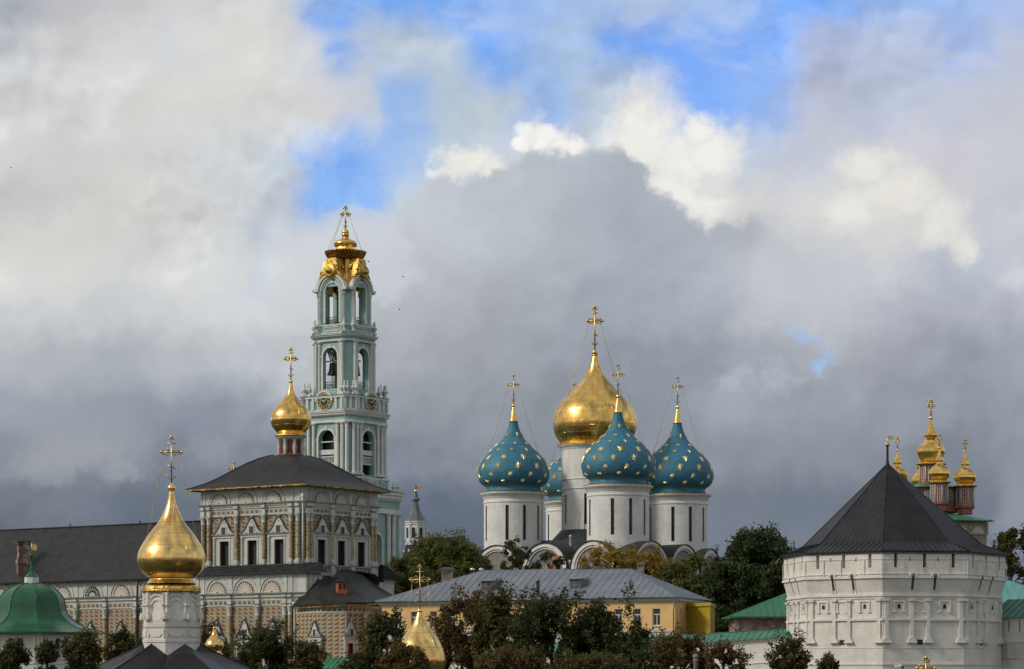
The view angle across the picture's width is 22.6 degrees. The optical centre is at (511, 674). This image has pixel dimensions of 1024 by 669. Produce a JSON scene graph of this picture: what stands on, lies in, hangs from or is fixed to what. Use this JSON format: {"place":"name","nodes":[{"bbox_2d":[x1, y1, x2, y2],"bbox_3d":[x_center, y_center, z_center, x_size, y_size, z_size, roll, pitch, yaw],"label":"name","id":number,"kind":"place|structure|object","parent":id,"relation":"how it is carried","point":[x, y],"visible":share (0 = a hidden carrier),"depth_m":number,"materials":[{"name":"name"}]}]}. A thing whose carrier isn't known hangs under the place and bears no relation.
{"place":"outdoors","nodes":[
{"label":"outdoors","id":0,"kind":"place"},
{"bbox_2d":[227,461,237,469],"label":"domed chapel","id":1,"kind":"structure","parent":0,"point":[233,467],"depth_m":519.93,"materials":[{"name":"metal"}]},
{"bbox_2d":[0,0,1023,584],"label":"sky","id":2,"kind":"structure","parent":0,"point":[807,216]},
{"bbox_3d":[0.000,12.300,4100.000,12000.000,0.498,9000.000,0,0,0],"label":"ground","id":3,"kind":"structure","parent":0,"visible":0},
{"bbox_2d":[0,637,32,668],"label":"dark tree","id":4,"kind":"object","parent":3,"relation":"on","point":[14,654],"visible":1,"depth_m":147.58,"materials":[{"name":"green plant"}]},
{"bbox_2d":[33,636,60,668],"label":"dark tree","id":5,"kind":"object","parent":3,"relation":"on","point":[46,653],"visible":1,"depth_m":147.76,"materials":[{"name":"green plant"}]},
{"bbox_2d":[0,542,105,668],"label":"green domed pavilion","id":6,"kind":"structure","parent":3,"relation":"on","point":[33,612],"depth_m":227.14,"materials":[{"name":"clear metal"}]},
{"bbox_2d":[54,637,61,657],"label":"window","id":7,"kind":"structure","parent":6,"relation":"in","point":[56,639],"depth_m":226.02,"materials":[{"name":"black glass"}]},
{"bbox_2d":[58,625,103,668],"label":"dark tree","id":8,"kind":"object","parent":3,"relation":"on","point":[80,647],"visible":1,"depth_m":149.45,"materials":[{"name":"green plant"}]},
{"bbox_2d":[101,623,142,660],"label":"dark tree","id":9,"kind":"object","parent":3,"relation":"on","point":[120,640],"visible":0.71,"depth_m":211.54,"materials":[{"name":"green plant"}]},
{"bbox_2d":[97,435,253,668],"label":"gold domed church","id":10,"kind":"structure","parent":3,"relation":"on","point":[171,559],"depth_m":173.42,"materials":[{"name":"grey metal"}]},
{"bbox_2d":[0,347,400,668],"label":"refectory church","id":11,"kind":"structure","parent":3,"relation":"on","point":[288,533],"depth_m":336.34,"materials":[{"name":"white paint"}]},
{"bbox_2d":[87,620,99,664],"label":"window","id":12,"kind":"structure","parent":11,"relation":"in","point":[90,623],"depth_m":347.08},
{"bbox_2d":[113,619,124,649],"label":"window","id":13,"kind":"structure","parent":11,"relation":"in","point":[120,622],"depth_m":344.13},
{"bbox_2d":[206,618,226,642],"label":"window","id":14,"kind":"structure","parent":11,"relation":"in","point":[219,629],"depth_m":333.95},
{"bbox_2d":[211,517,233,565],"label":"window","id":15,"kind":"structure","parent":11,"relation":"in","point":[223,533],"depth_m":338.05,"materials":[{"name":"white paint"}]},
{"bbox_2d":[233,617,251,659],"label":"window","id":16,"kind":"structure","parent":11,"relation":"in","point":[244,624],"depth_m":331.51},
{"bbox_2d":[239,515,261,564],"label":"window","id":17,"kind":"structure","parent":11,"relation":"in","point":[251,551],"depth_m":335.26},
{"bbox_2d":[263,617,281,668],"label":"window","id":18,"kind":"structure","parent":11,"relation":"in","point":[271,619],"depth_m":328.77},
{"bbox_2d":[266,514,288,563],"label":"window","id":19,"kind":"structure","parent":11,"relation":"in","point":[278,550],"depth_m":332.65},
{"bbox_2d":[306,619,322,647],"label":"window","id":20,"kind":"structure","parent":11,"relation":"in","point":[314,633],"depth_m":321.86,"materials":[{"name":"white paint"}]},
{"bbox_2d":[313,515,331,564],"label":"window","id":21,"kind":"structure","parent":11,"relation":"in","point":[322,547],"depth_m":333.38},
{"bbox_2d":[334,516,351,565],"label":"window","id":22,"kind":"structure","parent":11,"relation":"in","point":[342,533],"depth_m":336.73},
{"bbox_2d":[342,619,358,656],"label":"window","id":23,"kind":"structure","parent":11,"relation":"in","point":[349,640],"depth_m":319.83,"materials":[{"name":"paint"}]},
{"bbox_2d":[354,518,371,566],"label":"window","id":24,"kind":"structure","parent":11,"relation":"in","point":[362,553],"depth_m":340.29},
{"bbox_2d":[205,610,223,654],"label":"domed chapel","id":25,"kind":"structure","parent":3,"relation":"on","point":[214,641],"depth_m":195.59,"materials":[{"name":"metal"}]},
{"bbox_2d":[200,620,236,657],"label":"dark tree","id":26,"kind":"object","parent":3,"relation":"on","point":[225,650],"visible":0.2,"depth_m":214.52,"materials":[{"name":"green plant"}]},
{"bbox_2d":[231,616,299,668],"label":"dark tree","id":27,"kind":"object","parent":3,"relation":"on","point":[266,645],"visible":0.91,"depth_m":189.38,"materials":[{"name":"green plant"}]},
{"bbox_2d":[284,637,327,668],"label":"dark tree","id":28,"kind":"object","parent":3,"relation":"on","point":[305,653],"visible":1,"depth_m":185.22,"materials":[{"name":"green plant"}]},
{"bbox_2d":[299,205,404,571],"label":"belfry","id":29,"kind":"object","parent":3,"relation":"on","point":[346,431],"visible":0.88,"depth_m":447.29,"materials":[{"name":"teal paint"}]},
{"bbox_2d":[327,358,336,375],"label":"church bell","id":30,"kind":"object","parent":29,"relation":"hanging from","point":[332,370],"visible":1,"depth_m":448.11,"materials":[{"name":"brown metal"}]},
{"bbox_2d":[336,647,382,668],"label":"dark tree","id":31,"kind":"object","parent":3,"relation":"on","point":[361,659],"visible":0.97,"depth_m":183.35,"materials":[{"name":"green plant"}]},
{"bbox_2d":[355,605,409,663],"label":"dark tree","id":32,"kind":"object","parent":3,"relation":"on","point":[384,629],"visible":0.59,"depth_m":184.55,"materials":[{"name":"green plant"}]},
{"bbox_2d":[318,651,460,668],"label":"fortress wall","id":33,"kind":"structure","parent":3,"relation":"on","point":[330,663],"depth_m":297.88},
{"bbox_2d":[394,580,402,594],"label":"broadleaf tree","id":34,"kind":"object","parent":3,"relation":"on","point":[397,589],"visible":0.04,"depth_m":355.45,"materials":[{"name":"green plant"}]},
{"bbox_2d":[377,637,433,668],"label":"autumn tree","id":35,"kind":"object","parent":3,"relation":"on","point":[399,655],"visible":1,"depth_m":129.46,"materials":[{"name":"brown plant"}]},
{"bbox_2d":[384,552,437,592],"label":"broadleaf tree","id":36,"kind":"object","parent":3,"relation":"on","point":[404,569],"visible":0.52,"depth_m":358.56,"materials":[{"name":"green plant"}]},
{"bbox_2d":[401,485,426,559],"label":"watch tower","id":37,"kind":"structure","parent":3,"relation":"on","point":[415,521],"depth_m":428.94,"materials":[{"name":"white paint"}]},
{"bbox_2d":[405,524,409,539],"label":"window","id":38,"kind":"structure","parent":37,"relation":"in","point":[407,529],"depth_m":429.12,"materials":[{"name":"white paint"}]},
{"bbox_2d":[410,524,415,538],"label":"window","id":39,"kind":"structure","parent":37,"relation":"in","point":[412,529],"depth_m":428.49,"materials":[{"name":"white paint"}]},
{"bbox_2d":[417,524,423,536],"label":"window","id":40,"kind":"structure","parent":37,"relation":"in","point":[420,531],"depth_m":428.70,"materials":[{"name":"white paint"}]},
{"bbox_2d":[401,564,445,668],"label":"domed chapel","id":41,"kind":"structure","parent":3,"relation":"on","point":[420,633],"depth_m":149.28,"materials":[{"name":"metal"}]},
{"bbox_2d":[405,527,496,583],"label":"broadleaf tree","id":42,"kind":"object","parent":3,"relation":"on","point":[461,556],"visible":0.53,"depth_m":368.64,"materials":[{"name":"green plant"}]},
{"bbox_2d":[425,583,491,668],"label":"autumn tree","id":43,"kind":"object","parent":3,"relation":"on","point":[447,631],"visible":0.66,"depth_m":174.10,"materials":[{"name":"green plant"}]},
{"bbox_2d":[460,577,528,664],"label":"autumn tree","id":44,"kind":"object","parent":3,"relation":"on","point":[494,612],"visible":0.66,"depth_m":171.44,"materials":[{"name":"green plant"}]},
{"bbox_2d":[472,639,554,668],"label":"autumn tree","id":45,"kind":"object","parent":3,"relation":"on","point":[513,659],"visible":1,"depth_m":127.40,"materials":[{"name":"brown plant"}]},
{"bbox_2d":[499,535,531,569],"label":"willow tree","id":46,"kind":"object","parent":3,"relation":"on","point":[515,563],"visible":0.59,"depth_m":344.76,"materials":[{"name":"green plant"}]},
{"bbox_2d":[375,563,715,651],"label":"yellow house","id":47,"kind":"structure","parent":3,"relation":"on","point":[658,603],"depth_m":308.17,"materials":[{"name":"paint"}]},
{"bbox_2d":[412,612,416,623],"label":"window","id":48,"kind":"structure","parent":47,"relation":"in","point":[414,614],"depth_m":316.26,"materials":[{"name":"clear glass"}]},
{"bbox_2d":[430,612,436,628],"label":"window","id":49,"kind":"structure","parent":47,"relation":"in","point":[435,613],"depth_m":314.95,"materials":[{"name":"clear glass"}]},
{"bbox_2d":[615,609,621,626],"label":"window","id":50,"kind":"structure","parent":47,"relation":"in","point":[617,611],"depth_m":303.58,"materials":[{"name":"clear glass"}]},
{"bbox_2d":[634,609,640,623],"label":"window","id":51,"kind":"structure","parent":47,"relation":"in","point":[638,613],"depth_m":302.44,"materials":[{"name":"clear glass"}]},
{"bbox_2d":[651,609,660,626],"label":"window","id":52,"kind":"structure","parent":47,"relation":"in","point":[656,612],"depth_m":301.33,"materials":[{"name":"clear glass"}]},
{"bbox_2d":[499,583,593,668],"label":"dark tree","id":53,"kind":"object","parent":3,"relation":"on","point":[540,619],"visible":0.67,"depth_m":166.87,"materials":[{"name":"green plant"}]},
{"bbox_2d":[530,550,568,569],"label":"broadleaf tree","id":54,"kind":"object","parent":3,"relation":"on","point":[546,555],"visible":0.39,"depth_m":343.25,"materials":[{"name":"green plant"}]},
{"bbox_2d":[540,647,636,668],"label":"autumn tree","id":55,"kind":"object","parent":3,"relation":"on","point":[598,660],"visible":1,"depth_m":124.97,"materials":[{"name":"green plant"}]},
{"bbox_2d":[560,596,625,661],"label":"dark tree","id":56,"kind":"object","parent":3,"relation":"on","point":[602,623],"visible":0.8,"depth_m":166.17,"materials":[{"name":"green plant"}]},
{"bbox_2d":[477,305,719,577],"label":"cathedral","id":57,"kind":"structure","parent":3,"relation":"on","point":[607,475],"depth_m":381.39,"materials":[{"name":"white paint"}]},
{"bbox_2d":[572,539,653,575],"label":"autumn tree","id":58,"kind":"object","parent":3,"relation":"on","point":[628,555],"visible":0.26,"depth_m":338.00,"materials":[{"name":"yellow plant"}]},
{"bbox_2d":[463,628,791,668],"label":"fortress wall","id":59,"kind":"structure","parent":3,"relation":"on","point":[753,641],"depth_m":273.17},
{"bbox_2d":[603,579,656,668],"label":"dark tree","id":60,"kind":"object","parent":3,"relation":"on","point":[627,643],"visible":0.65,"depth_m":164.73,"materials":[{"name":"green plant"}]},
{"bbox_2d":[630,634,679,668],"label":"dark tree","id":61,"kind":"object","parent":3,"relation":"on","point":[642,656],"visible":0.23,"depth_m":159.42,"materials":[{"name":"green plant"}]},
{"bbox_2d":[631,545,683,580],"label":"autumn tree","id":62,"kind":"object","parent":3,"relation":"on","point":[655,562],"visible":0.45,"depth_m":336.65,"materials":[{"name":"yellow plant"}]},
{"bbox_2d":[646,620,711,668],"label":"autumn tree","id":63,"kind":"object","parent":3,"relation":"on","point":[687,646],"visible":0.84,"depth_m":139.48,"materials":[{"name":"green plant"}]},
{"bbox_2d":[657,549,709,595],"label":"broadleaf tree","id":64,"kind":"object","parent":3,"relation":"on","point":[685,568],"visible":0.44,"depth_m":334.18,"materials":[{"name":"green plant"}]},
{"bbox_2d":[693,654,698,668],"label":"gate post","id":65,"kind":"object","parent":3,"relation":"on","point":[695,661],"visible":1,"depth_m":119.90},
{"bbox_2d":[713,544,719,561],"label":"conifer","id":66,"kind":"object","parent":3,"relation":"on","point":[716,557],"visible":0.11,"depth_m":344.87,"materials":[{"name":"plant"}]},
{"bbox_2d":[700,555,751,632],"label":"broadleaf tree","id":67,"kind":"object","parent":3,"relation":"on","point":[716,585],"visible":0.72,"depth_m":331.19,"materials":[{"name":"green plant"}]},
{"bbox_2d":[703,635,755,668],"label":"autumn tree","id":68,"kind":"object","parent":3,"relation":"on","point":[729,657],"visible":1,"depth_m":137.55,"materials":[{"name":"green plant"}]},
{"bbox_2d":[721,593,787,631],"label":"brick house","id":69,"kind":"structure","parent":3,"relation":"on","point":[771,613],"depth_m":292.00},
{"bbox_2d":[714,521,795,607],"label":"broadleaf tree","id":70,"kind":"object","parent":3,"relation":"on","point":[759,552],"visible":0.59,"depth_m":332.18,"materials":[{"name":"green plant"}]},
{"bbox_2d":[763,627,813,668],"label":"dark tree","id":71,"kind":"object","parent":3,"relation":"on","point":[792,654],"visible":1,"depth_m":134.60,"materials":[{"name":"green plant"}]},
{"bbox_2d":[815,651,839,668],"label":"dark tree","id":72,"kind":"object","parent":3,"relation":"on","point":[827,661],"visible":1,"depth_m":133.83,"materials":[{"name":"green plant"}]},
{"bbox_2d":[775,436,1008,668],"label":"corner tower","id":73,"kind":"structure","parent":3,"relation":"on","point":[887,566],"depth_m":261.75,"materials":[{"name":"white brick"}]},
{"bbox_2d":[893,663,903,668],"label":"security camera","id":74,"kind":"object","parent":3,"relation":"on","point":[899,664],"visible":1,"depth_m":109.96,"materials":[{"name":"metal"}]},
{"bbox_2d":[915,656,936,668],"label":"domed chapel","id":75,"kind":"structure","parent":3,"relation":"on","point":[925,666],"depth_m":139.96,"materials":[{"name":"metal"}]},
{"bbox_2d":[893,399,993,545],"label":"church","id":76,"kind":"structure","parent":3,"relation":"on","point":[931,476],"depth_m":399.97,"materials":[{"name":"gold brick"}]},
{"bbox_2d":[925,490,929,498],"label":"window","id":77,"kind":"structure","parent":76,"relation":"in","point":[927,492],"depth_m":400.18,"materials":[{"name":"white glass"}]},
{"bbox_2d":[948,490,951,499],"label":"window","id":78,"kind":"structure","parent":76,"relation":"in","point":[949,491],"depth_m":400.76,"materials":[{"name":"grey glass"}]},
{"bbox_2d":[990,524,1023,584],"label":"broadleaf tree","id":79,"kind":"object","parent":3,"relation":"on","point":[1008,542],"visible":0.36,"depth_m":329.50,"materials":[{"name":"green plant"}]},
{"bbox_2d":[1001,599,1023,668],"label":"fortress wall","id":80,"kind":"structure","parent":3,"relation":"on","point":[1012,652],"depth_m":267.08,"materials":[{"name":"white paint"}]},
{"bbox_2d":[1001,580,1023,603],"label":"walled house","id":81,"kind":"structure","parent":3,"relation":"on","point":[1013,590],"depth_m":285.63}
]}

